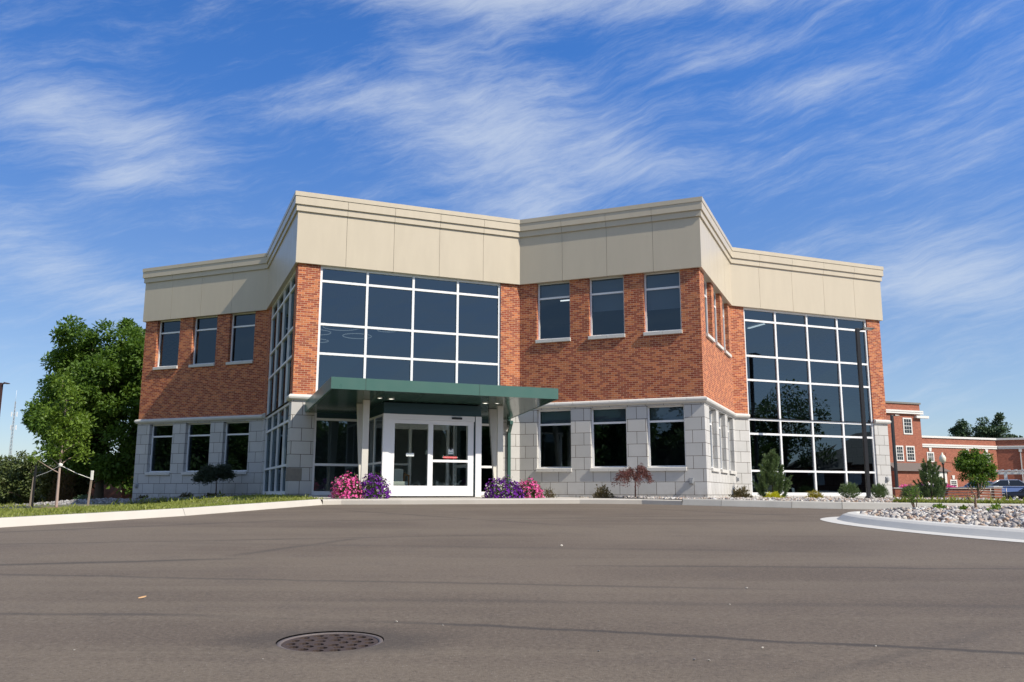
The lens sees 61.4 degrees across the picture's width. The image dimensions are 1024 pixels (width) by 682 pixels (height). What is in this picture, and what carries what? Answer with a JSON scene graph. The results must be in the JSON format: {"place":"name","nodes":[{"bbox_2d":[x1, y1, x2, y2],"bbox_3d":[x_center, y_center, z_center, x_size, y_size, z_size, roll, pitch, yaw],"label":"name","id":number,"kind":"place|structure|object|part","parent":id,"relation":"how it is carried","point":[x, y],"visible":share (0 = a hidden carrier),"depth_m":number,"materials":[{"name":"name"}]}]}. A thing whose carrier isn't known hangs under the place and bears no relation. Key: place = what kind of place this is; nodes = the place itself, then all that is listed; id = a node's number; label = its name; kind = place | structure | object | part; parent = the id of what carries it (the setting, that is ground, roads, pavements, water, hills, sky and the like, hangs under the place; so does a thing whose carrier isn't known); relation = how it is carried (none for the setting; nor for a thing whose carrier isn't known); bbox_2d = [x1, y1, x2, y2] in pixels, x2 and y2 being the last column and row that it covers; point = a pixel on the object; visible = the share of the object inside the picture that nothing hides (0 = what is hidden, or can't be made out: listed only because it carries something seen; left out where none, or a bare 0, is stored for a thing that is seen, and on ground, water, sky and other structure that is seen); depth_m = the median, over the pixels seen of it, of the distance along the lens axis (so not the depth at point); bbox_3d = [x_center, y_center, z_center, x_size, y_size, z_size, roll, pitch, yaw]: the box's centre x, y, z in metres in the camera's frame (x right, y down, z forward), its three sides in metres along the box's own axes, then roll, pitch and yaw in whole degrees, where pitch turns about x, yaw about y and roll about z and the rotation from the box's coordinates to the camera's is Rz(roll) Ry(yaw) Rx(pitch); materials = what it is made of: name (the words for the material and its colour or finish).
{"place":"outdoors","nodes":[
{"label":"outdoors","id":0,"kind":"place"},
{"bbox_2d":[0,491,325,517],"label":"lawn","id":1,"kind":"structure","parent":0,"point":[162,508],"depth_m":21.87,"materials":[{"name":"plant"}]},
{"bbox_2d":[0,382,9,411],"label":"lamp post","id":2,"kind":"object","parent":1,"relation":"on","point":[1,388],"visible":1,"depth_m":44.19,"materials":[{"name":"grey metal"}]},
{"bbox_2d":[29,477,33,505],"bbox_3d":[-15.701,5.038,28.147,0.104,1.200,0.044,0,-10,0],"label":"tree stake","id":3,"kind":"object","parent":1,"relation":"on","point":[31,494],"visible":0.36,"depth_m":28.13,"materials":[{"name":"brown wood"}]},
{"bbox_2d":[31,466,58,506],"bbox_3d":[-13.622,4.329,25.166,0.053,1.418,0.960,-2,-10,13],"label":"tree stake","id":4,"kind":"object","parent":1,"relation":"on","point":[34,482],"visible":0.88,"depth_m":24.74,"materials":[{"name":"black wood"}]},
{"bbox_2d":[48,468,76,501],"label":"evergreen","id":5,"kind":"object","parent":1,"relation":"on","point":[64,497],"visible":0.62,"depth_m":45.82,"materials":[{"name":"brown plant"}]},
{"bbox_2d":[33,465,96,501],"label":"evergreen","id":6,"kind":"object","parent":1,"relation":"on","point":[81,486],"visible":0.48,"depth_m":47.10,"materials":[{"name":"green plant"}]},
{"bbox_2d":[63,466,93,505],"bbox_3d":[-13.214,4.485,26.049,0.123,1.425,1.036,-8,-13,37],"label":"tree stake","id":7,"kind":"object","parent":1,"relation":"on","point":[91,479],"visible":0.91,"depth_m":26.38,"materials":[{"name":"brown wood"}]},
{"bbox_2d":[20,314,145,498],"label":"maple tree","id":8,"kind":"object","parent":1,"relation":"on","point":[107,377],"visible":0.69,"depth_m":44.47,"materials":[{"name":"green plant"}]},
{"bbox_2d":[73,494,92,499],"bbox_3d":[-17.606,6.464,35.484,0.866,0.348,0.987,5,-11,-24],"label":"shrub","id":9,"kind":"object","parent":1,"relation":"on","point":[82,497],"visible":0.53,"depth_m":35.34,"materials":[{"name":"green plant"}]},
{"bbox_2d":[177,492,196,497],"bbox_3d":[-12.791,6.095,33.920,0.744,0.334,0.873,0,-10,1],"label":"shrub","id":10,"kind":"object","parent":1,"relation":"on","point":[186,495],"visible":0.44,"depth_m":33.85,"materials":[{"name":"green plant"}]},
{"bbox_2d":[190,461,236,494],"bbox_3d":[-11.391,5.297,32.931,1.722,1.441,1.778,4,-11,-19],"label":"lace maple","id":11,"kind":"object","parent":1,"relation":"on","point":[207,473],"visible":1,"depth_m":32.71,"materials":[{"name":"green plant"}]},
{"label":"gravel strip","id":12,"kind":"structure","parent":1,"relation":"on","visible":0},
{"bbox_2d":[0,494,248,506],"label":"wall gravel","id":13,"kind":"structure","parent":12,"relation":"on","point":[95,500],"depth_m":33.93,"materials":[{"name":"grey gravel"}]},
{"bbox_2d":[0,503,383,643],"bbox_3d":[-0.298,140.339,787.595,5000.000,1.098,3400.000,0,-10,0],"label":"ground","id":14,"kind":"structure","parent":0,"point":[128,504],"depth_m":26.35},
{"bbox_2d":[8,391,17,459],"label":"radio mast","id":15,"kind":"object","parent":14,"relation":"on","point":[11,438],"visible":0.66,"depth_m":259.33,"materials":[{"name":"grey metal"}]},
{"bbox_2d":[0,455,32,504],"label":"evergreen","id":16,"kind":"object","parent":14,"relation":"on","point":[5,501],"visible":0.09,"depth_m":56.53,"materials":[{"name":"green plant"}]},
{"bbox_2d":[0,450,54,504],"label":"evergreen","id":17,"kind":"object","parent":14,"relation":"on","point":[20,475],"visible":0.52,"depth_m":54.54,"materials":[{"name":"green plant"}]},
{"bbox_2d":[85,329,143,498],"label":"annex building","id":18,"kind":"structure","parent":14,"relation":"on","point":[111,492],"depth_m":58.37,"materials":[{"name":"brown brick"}]},
{"bbox_2d":[106,407,133,496],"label":"maple tree","id":19,"kind":"object","parent":14,"relation":"on","point":[127,490],"depth_m":51.16,"materials":[{"name":"green plant"}]},
{"bbox_2d":[0,499,322,527],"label":"lawn kerb","id":20,"kind":"structure","parent":14,"relation":"on","point":[62,518],"depth_m":16.57,"materials":[{"name":"concrete"}]},
{"bbox_2d":[132,191,892,503],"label":"office building","id":21,"kind":"structure","parent":14,"relation":"on","point":[680,348],"depth_m":29.69,"materials":[{"name":"brick"}]},
{"bbox_2d":[145,424,172,474],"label":"window","id":22,"kind":"structure","parent":21,"relation":"in","point":[161,444],"depth_m":36.21,"materials":[{"name":"black glass"}]},
{"bbox_2d":[153,320,180,369],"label":"window","id":23,"kind":"structure","parent":21,"relation":"in","point":[169,336],"depth_m":36.99,"materials":[{"name":"blue glass"}]},
{"bbox_2d":[181,423,210,474],"bbox_3d":[-12.864,4.415,35.319,1.340,2.115,0.305,-4,-11,22],"label":"window","id":24,"kind":"structure","parent":21,"relation":"in","point":[198,433],"depth_m":35.47,"materials":[{"name":"black glass"}]},
{"bbox_2d":[188,316,217,367],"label":"window","id":25,"kind":"structure","parent":21,"relation":"in","point":[205,327],"depth_m":36.24,"materials":[{"name":"blue glass"}]},
{"bbox_2d":[224,421,248,473],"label":"window","id":26,"kind":"structure","parent":21,"relation":"in","point":[237,433],"depth_m":34.71,"materials":[{"name":"black glass"}]},
{"bbox_2d":[226,312,255,364],"bbox_3d":[-11.047,-0.110,35.350,1.340,2.165,0.305,-4,-11,22],"label":"window","id":27,"kind":"structure","parent":21,"relation":"in","point":[243,325],"depth_m":35.48,"materials":[{"name":"blue glass"}]},
{"bbox_2d":[535,281,570,342],"bbox_3d":[1.464,-1.011,30.109,1.270,2.165,0.305,-4,-11,22],"label":"window","id":28,"kind":"structure","parent":21,"relation":"in","point":[553,298],"depth_m":30.22,"materials":[{"name":"blue glass"}]},
{"bbox_2d":[536,409,571,471],"bbox_3d":[1.455,3.385,29.330,1.270,2.115,0.305,-4,-11,22],"label":"window","id":29,"kind":"structure","parent":21,"relation":"in","point":[554,425],"depth_m":29.43,"materials":[{"name":"black glass"}]},
{"bbox_2d":[588,276,624,339],"bbox_3d":[3.238,-1.138,29.372,1.280,2.165,0.305,-4,-11,22],"label":"window","id":30,"kind":"structure","parent":21,"relation":"in","point":[606,294],"depth_m":29.48,"materials":[{"name":"blue glass"}]},
{"bbox_2d":[590,407,626,470],"bbox_3d":[3.229,3.259,28.594,1.280,2.115,0.305,-4,-11,22],"label":"window","id":31,"kind":"structure","parent":21,"relation":"in","point":[609,430],"depth_m":28.70,"materials":[{"name":"black glass"}]},
{"bbox_2d":[643,271,681,335],"bbox_3d":[5.007,-1.264,28.638,1.280,2.165,0.305,-4,-11,22],"label":"window","id":32,"kind":"structure","parent":21,"relation":"in","point":[662,290],"depth_m":28.74,"materials":[{"name":"blue glass"}]},
{"bbox_2d":[647,405,686,470],"bbox_3d":[4.998,3.132,27.859,1.280,2.115,0.305,-4,-11,22],"label":"window","id":33,"kind":"structure","parent":21,"relation":"in","point":[666,424],"depth_m":27.96,"materials":[{"name":"black glass"}]},
{"bbox_2d":[704,280,714,342],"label":"window","id":34,"kind":"structure","parent":21,"relation":"in","point":[708,335],"depth_m":30.00,"materials":[{"name":"white metal"}]},
{"bbox_2d":[709,409,719,471],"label":"window","id":35,"kind":"structure","parent":21,"relation":"in","point":[712,469],"depth_m":29.22,"materials":[{"name":"white metal"}]},
{"bbox_2d":[713,291,723,350],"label":"window","id":36,"kind":"structure","parent":21,"relation":"in","point":[717,344],"depth_m":31.65,"materials":[{"name":"white metal"}]},
{"bbox_2d":[719,414,728,472],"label":"window","id":37,"kind":"structure","parent":21,"relation":"in","point":[722,470],"depth_m":30.89,"materials":[{"name":"white metal"}]},
{"bbox_2d":[722,302,731,357],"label":"window","id":38,"kind":"structure","parent":21,"relation":"in","point":[726,352],"depth_m":33.34,"materials":[{"name":"white metal"}]},
{"bbox_2d":[727,418,736,473],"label":"window","id":39,"kind":"structure","parent":21,"relation":"in","point":[731,472],"depth_m":32.54,"materials":[{"name":"white metal"}]},
{"bbox_2d":[682,498,1023,509],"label":"bed kerb","id":40,"kind":"structure","parent":14,"relation":"on","point":[798,504],"depth_m":21.48,"materials":[{"name":"grey concrete"}]},
{"bbox_2d":[890,415,899,487],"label":"lamp post","id":41,"kind":"object","parent":14,"relation":"on","point":[894,451],"visible":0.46,"depth_m":61.53,"materials":[{"name":"black metal"}]},
{"bbox_2d":[939,452,945,483],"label":"street lamp","id":42,"kind":"object","parent":14,"relation":"on","point":[942,458],"visible":0.78,"depth_m":84.08,"materials":[{"name":"black paint"}]},
{"bbox_2d":[901,487,1006,497],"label":"handrail","id":43,"kind":"object","parent":14,"relation":"on","point":[990,490],"visible":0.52,"depth_m":54.68,"materials":[{"name":"beige"}]},
{"bbox_2d":[948,418,975,436],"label":"tree","id":44,"kind":"object","parent":14,"relation":"on","point":[959,428],"visible":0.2,"depth_m":124.77,"materials":[{"name":"green plant"}]},
{"bbox_2d":[952,448,997,497],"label":"ornamental tree","id":45,"kind":"object","parent":14,"relation":"on","point":[973,463],"visible":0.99,"depth_m":54.11,"materials":[{"name":"green plant"}]},
{"bbox_2d":[972,412,1022,437],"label":"tree","id":46,"kind":"object","parent":14,"relation":"on","point":[981,429],"visible":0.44,"depth_m":120.18,"materials":[{"name":"green plant"}]},
{"bbox_2d":[989,480,1023,485],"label":"parked car","id":47,"kind":"object","parent":14,"relation":"on","point":[1006,482],"visible":0.17,"depth_m":73.73,"materials":[{"name":"silver metal"}]},
{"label":"windows","id":48,"kind":"part","parent":47,"relation":"part of","materials":[{"name":"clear glass"}]},
{"bbox_2d":[996,469,1023,479],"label":"pergola","id":49,"kind":"object","parent":14,"relation":"on","point":[1005,472],"visible":0.53,"depth_m":75.64,"materials":[{"name":"white"}]},
{"bbox_2d":[999,485,1023,492],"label":"handrail","id":50,"kind":"object","parent":14,"relation":"on","point":[1012,485],"visible":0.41,"depth_m":59.04,"materials":[{"name":"metal"}]},
{"bbox_2d":[1002,488,1023,498],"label":"parked car","id":51,"kind":"object","parent":14,"relation":"on","point":[1018,495],"visible":0.37,"depth_m":66.70,"materials":[{"name":"black paint"}]},
{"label":"planting bed","id":52,"kind":"structure","parent":14,"relation":"on","visible":0},
{"bbox_2d":[592,484,613,497],"bbox_3d":[2.781,4.586,26.190,0.672,0.493,0.692,-4,-11,22],"label":"barberry","id":53,"kind":"object","parent":52,"relation":"on","point":[604,491],"visible":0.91,"depth_m":26.11,"materials":[{"name":"brown plant"}]},
{"bbox_2d":[611,463,654,496],"bbox_3d":[3.636,4.224,25.961,1.305,1.130,1.520,7,-12,-34],"label":"lace maple","id":54,"kind":"object","parent":52,"relation":"on","point":[629,472],"visible":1,"depth_m":25.74,"materials":[{"name":"red plant"}]},
{"bbox_2d":[728,486,752,497],"bbox_3d":[7.732,5.139,29.142,0.833,0.554,1.047,-6,-12,29],"label":"barberry","id":55,"kind":"object","parent":52,"relation":"on","point":[742,493],"visible":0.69,"depth_m":29.01,"materials":[{"name":"brown plant"}]},
{"bbox_2d":[753,448,792,496],"bbox_3d":[9.423,4.815,31.158,1.467,1.899,1.307,-4,-11,22],"label":"juniper","id":56,"kind":"object","parent":52,"relation":"on","point":[768,476],"visible":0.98,"depth_m":30.95,"materials":[{"name":"green plant"}]},
{"bbox_2d":[765,491,783,497],"bbox_3d":[9.200,5.449,30.322,0.888,0.380,0.789,6,-12,-30],"label":"golden shrub","id":57,"kind":"object","parent":52,"relation":"on","point":[776,495],"visible":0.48,"depth_m":30.21,"materials":[{"name":"yellow plant"}]},
{"bbox_2d":[579,495,1022,502],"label":"bed gravel","id":58,"kind":"structure","parent":52,"relation":"on","point":[862,499],"depth_m":24.79,"materials":[{"name":"grey gravel"}]},
{"bbox_2d":[804,489,823,497],"bbox_3d":[10.836,5.523,30.906,0.878,0.475,0.845,-1,-10,4],"label":"golden shrub","id":59,"kind":"object","parent":52,"relation":"on","point":[814,494],"visible":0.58,"depth_m":30.81,"materials":[{"name":"yellow plant"}]},
{"bbox_2d":[838,482,862,497],"bbox_3d":[12.181,5.425,31.142,0.875,0.768,0.916,0,-10,0],"label":"dwarf conifer","id":60,"kind":"object","parent":52,"relation":"on","point":[849,491],"visible":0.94,"depth_m":31.02,"materials":[{"name":"green plant"}]},
{"bbox_2d":[855,327,874,498],"bbox_3d":[13.149,2.638,31.731,0.750,6.380,0.320,0,-10,0],"label":"lamp post","id":61,"kind":"object","parent":52,"relation":"on","point":[863,415],"visible":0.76,"depth_m":31.70,"materials":[{"name":"black metal"}]},
{"bbox_2d":[871,482,889,497],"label":"dwarf conifer","id":62,"kind":"object","parent":52,"relation":"on","point":[879,490],"visible":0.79,"depth_m":32.70,"materials":[{"name":"green plant"}]},
{"bbox_2d":[900,483,921,497],"bbox_3d":[15.023,5.706,32.496,0.785,0.698,0.834,0,-10,0],"label":"dwarf conifer","id":63,"kind":"object","parent":52,"relation":"on","point":[906,490],"visible":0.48,"depth_m":32.41,"materials":[{"name":"green plant"}]},
{"bbox_2d":[913,458,946,497],"bbox_3d":[17.334,5.728,35.618,1.267,1.808,1.263,6,-12,-30],"label":"juniper","id":64,"kind":"object","parent":52,"relation":"on","point":[932,478],"visible":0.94,"depth_m":35.47,"materials":[{"name":"green plant"}]},
{"bbox_2d":[893,495,1023,503],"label":"verge grass","id":65,"kind":"structure","parent":52,"relation":"on","point":[1003,500],"depth_m":20.66,"materials":[{"name":"green plant"}]},
{"bbox_2d":[393,469,409,485],"bbox_3d":[-3.532,4.313,26.321,0.669,0.821,0.663,4,-11,-22],"label":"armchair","id":66,"kind":"object","parent":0,"point":[399,477],"visible":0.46,"depth_m":26.55,"materials":[{"name":"teal fabric"}]},
{"bbox_2d":[308,496,681,504],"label":"entrance pavement","id":67,"kind":"structure","parent":0,"point":[440,500],"depth_m":23.84,"materials":[{"name":"concrete"}]},
{"bbox_2d":[328,471,364,498],"bbox_3d":[-4.587,4.006,24.001,0.883,0.799,0.984,8,-13,-38],"label":"petunia","id":68,"kind":"object","parent":67,"relation":"on","point":[347,486],"visible":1,"depth_m":23.84,"materials":[{"name":"pink plant"}]},
{"bbox_2d":[357,471,391,498],"bbox_3d":[-3.874,4.070,24.300,1.012,0.790,0.883,-4,-11,20],"label":"petunia","id":69,"kind":"object","parent":67,"relation":"on","point":[373,488],"visible":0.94,"depth_m":24.14,"materials":[{"name":"purple plant"}]},
{"bbox_2d":[482,475,525,497],"bbox_3d":[-0.245,4.274,25.168,1.289,0.723,0.900,0,-10,0],"label":"petunia","id":70,"kind":"object","parent":67,"relation":"on","point":[508,491],"visible":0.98,"depth_m":25.03,"materials":[{"name":"purple plant"}]},
{"bbox_2d":[518,477,544,497],"bbox_3d":[0.516,4.364,25.547,0.964,0.680,0.832,0,-10,0],"label":"petunia","id":71,"kind":"object","parent":67,"relation":"on","point":[534,489],"visible":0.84,"depth_m":25.36,"materials":[{"name":"pink plant"}]},
{"bbox_2d":[543,487,556,497],"bbox_3d":[1.128,4.572,25.908,0.512,0.394,0.447,-2,-10,13],"label":"barberry","id":72,"kind":"object","parent":67,"relation":"on","point":[550,495],"visible":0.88,"depth_m":25.86,"materials":[{"name":"brown plant"}]},
{"bbox_2d":[0,504,1023,681],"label":"parking lot","id":73,"kind":"structure","parent":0,"point":[630,592],"depth_m":6.47,"materials":[{"name":"grey asphalt"}]},
{"bbox_2d":[276,632,383,651],"bbox_3d":[-1.014,1.974,4.767,0.590,0.594,0.590,0,-8,0],"label":"storm drain","id":74,"kind":"object","parent":73,"relation":"in","point":[329,641],"visible":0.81,"depth_m":4.84,"materials":[{"name":"metal"}]},
{"bbox_2d":[820,511,1023,541],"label":"island kerb","id":75,"kind":"structure","parent":73,"relation":"on","point":[855,518],"depth_m":13.28,"materials":[{"name":"concrete"}]},
{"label":"island soil","id":76,"kind":"structure","parent":75,"relation":"in","visible":0},
{"bbox_2d":[904,484,922,507],"bbox_3d":[7.515,2.948,16.109,0.319,0.553,0.311,-7,-12,33],"label":"rose bush","id":77,"kind":"object","parent":76,"relation":"on","point":[911,499],"visible":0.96,"depth_m":16.12,"materials":[{"name":"green plant"}]},
{"bbox_2d":[933,503,946,508],"bbox_3d":[7.832,3.058,15.817,0.235,0.184,0.273,1,-10,-7],"label":"weed","id":78,"kind":"object","parent":76,"relation":"on","point":[939,506],"visible":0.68,"depth_m":15.77,"materials":[{"name":"green plant"}]},
{"bbox_2d":[859,504,1023,527],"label":"island pebbles","id":79,"kind":"object","parent":76,"relation":"on","point":[1010,516],"visible":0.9,"depth_m":14.33,"materials":[{"name":"white gravel"}]},
{"bbox_2d":[959,505,967,509],"bbox_3d":[8.043,2.976,15.312,0.169,0.171,0.219,7,-12,-36],"label":"weed","id":80,"kind":"object","parent":76,"relation":"on","point":[963,507],"visible":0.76,"depth_m":15.29,"materials":[{"name":"green plant"}]},
{"bbox_2d":[965,484,984,508],"bbox_3d":[8.199,2.776,15.255,0.395,0.571,0.056,0,-10,0],"label":"dead sapling","id":81,"kind":"object","parent":76,"relation":"on","point":[975,502],"visible":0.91,"depth_m":15.25,"materials":[{"name":"brown wood"}]},
{"bbox_2d":[986,502,1000,510],"bbox_3d":[8.280,2.861,14.747,0.352,0.229,0.300,0,-10,1],"label":"weed","id":82,"kind":"object","parent":76,"relation":"on","point":[996,506],"visible":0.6,"depth_m":14.72,"materials":[{"name":"green plant"}]},
{"bbox_2d":[0,0,1023,469],"label":"sky","id":83,"kind":"structure","parent":0,"point":[136,135],"materials":[{"name":"blue"}]},
{"bbox_2d":[885,401,998,497],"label":"brick building","id":84,"kind":"structure","parent":0,"point":[914,446],"depth_m":98.99,"materials":[{"name":"red brick"}]},
{"bbox_2d":[896,445,903,460],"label":"window","id":85,"kind":"structure","parent":84,"relation":"in","point":[899,449],"depth_m":97.52,"materials":[{"name":"white"}]},
{"bbox_2d":[902,418,912,434],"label":"window","id":86,"kind":"structure","parent":84,"relation":"in","point":[907,422],"depth_m":98.62,"materials":[{"name":"white"}]},
{"bbox_2d":[905,446,915,460],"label":"window","id":87,"kind":"structure","parent":84,"relation":"in","point":[910,450],"depth_m":98.12,"materials":[{"name":"white"}]},
{"bbox_2d":[926,448,934,461],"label":"window","id":88,"kind":"structure","parent":84,"relation":"in","point":[930,454],"depth_m":100.05,"materials":[{"name":"white"}]},
{"bbox_2d":[928,472,947,484],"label":"doorway","id":89,"kind":"structure","parent":84,"relation":"in","point":[941,474],"depth_m":97.42,"materials":[{"name":"white"}]},
{"bbox_2d":[945,452,953,461],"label":"blind window","id":90,"kind":"structure","parent":84,"relation":"in","point":[949,456],"depth_m":101.11,"materials":[{"name":"red brick"}]},
{"bbox_2d":[950,475,957,486],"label":"window","id":91,"kind":"structure","parent":84,"relation":"in","point":[952,482],"depth_m":100.76,"materials":[{"name":"white"}]},
{"bbox_2d":[893,486,1002,498],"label":"ramp wall","id":92,"kind":"structure","parent":0,"point":[897,493],"depth_m":56.14,"materials":[{"name":"red brick"}]},
{"bbox_2d":[964,486,1023,491],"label":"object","id":93,"kind":"structure","parent":0,"point":[1012,488],"depth_m":69.98,"materials":[{"name":"blue paint"}]},
{"bbox_2d":[996,438,1023,481],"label":"brick building","id":94,"kind":"structure","parent":0,"point":[1010,453],"depth_m":103.60,"materials":[{"name":"red"}]},
{"bbox_3d":[-13.461,4.980,25.518,2.244,0.129,1.785,0,-10,0],"label":"mulch patch","id":95,"kind":"object","parent":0,"visible":0},
{"bbox_2d":[27,366,97,506],"bbox_3d":[-13.392,2.992,25.960,1.835,4.443,1.677,0,-10,0],"label":"sapling","id":96,"kind":"object","parent":95,"relation":"on","point":[60,434],"visible":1,"depth_m":25.85,"materials":[{"name":"green plant"}]}
]}

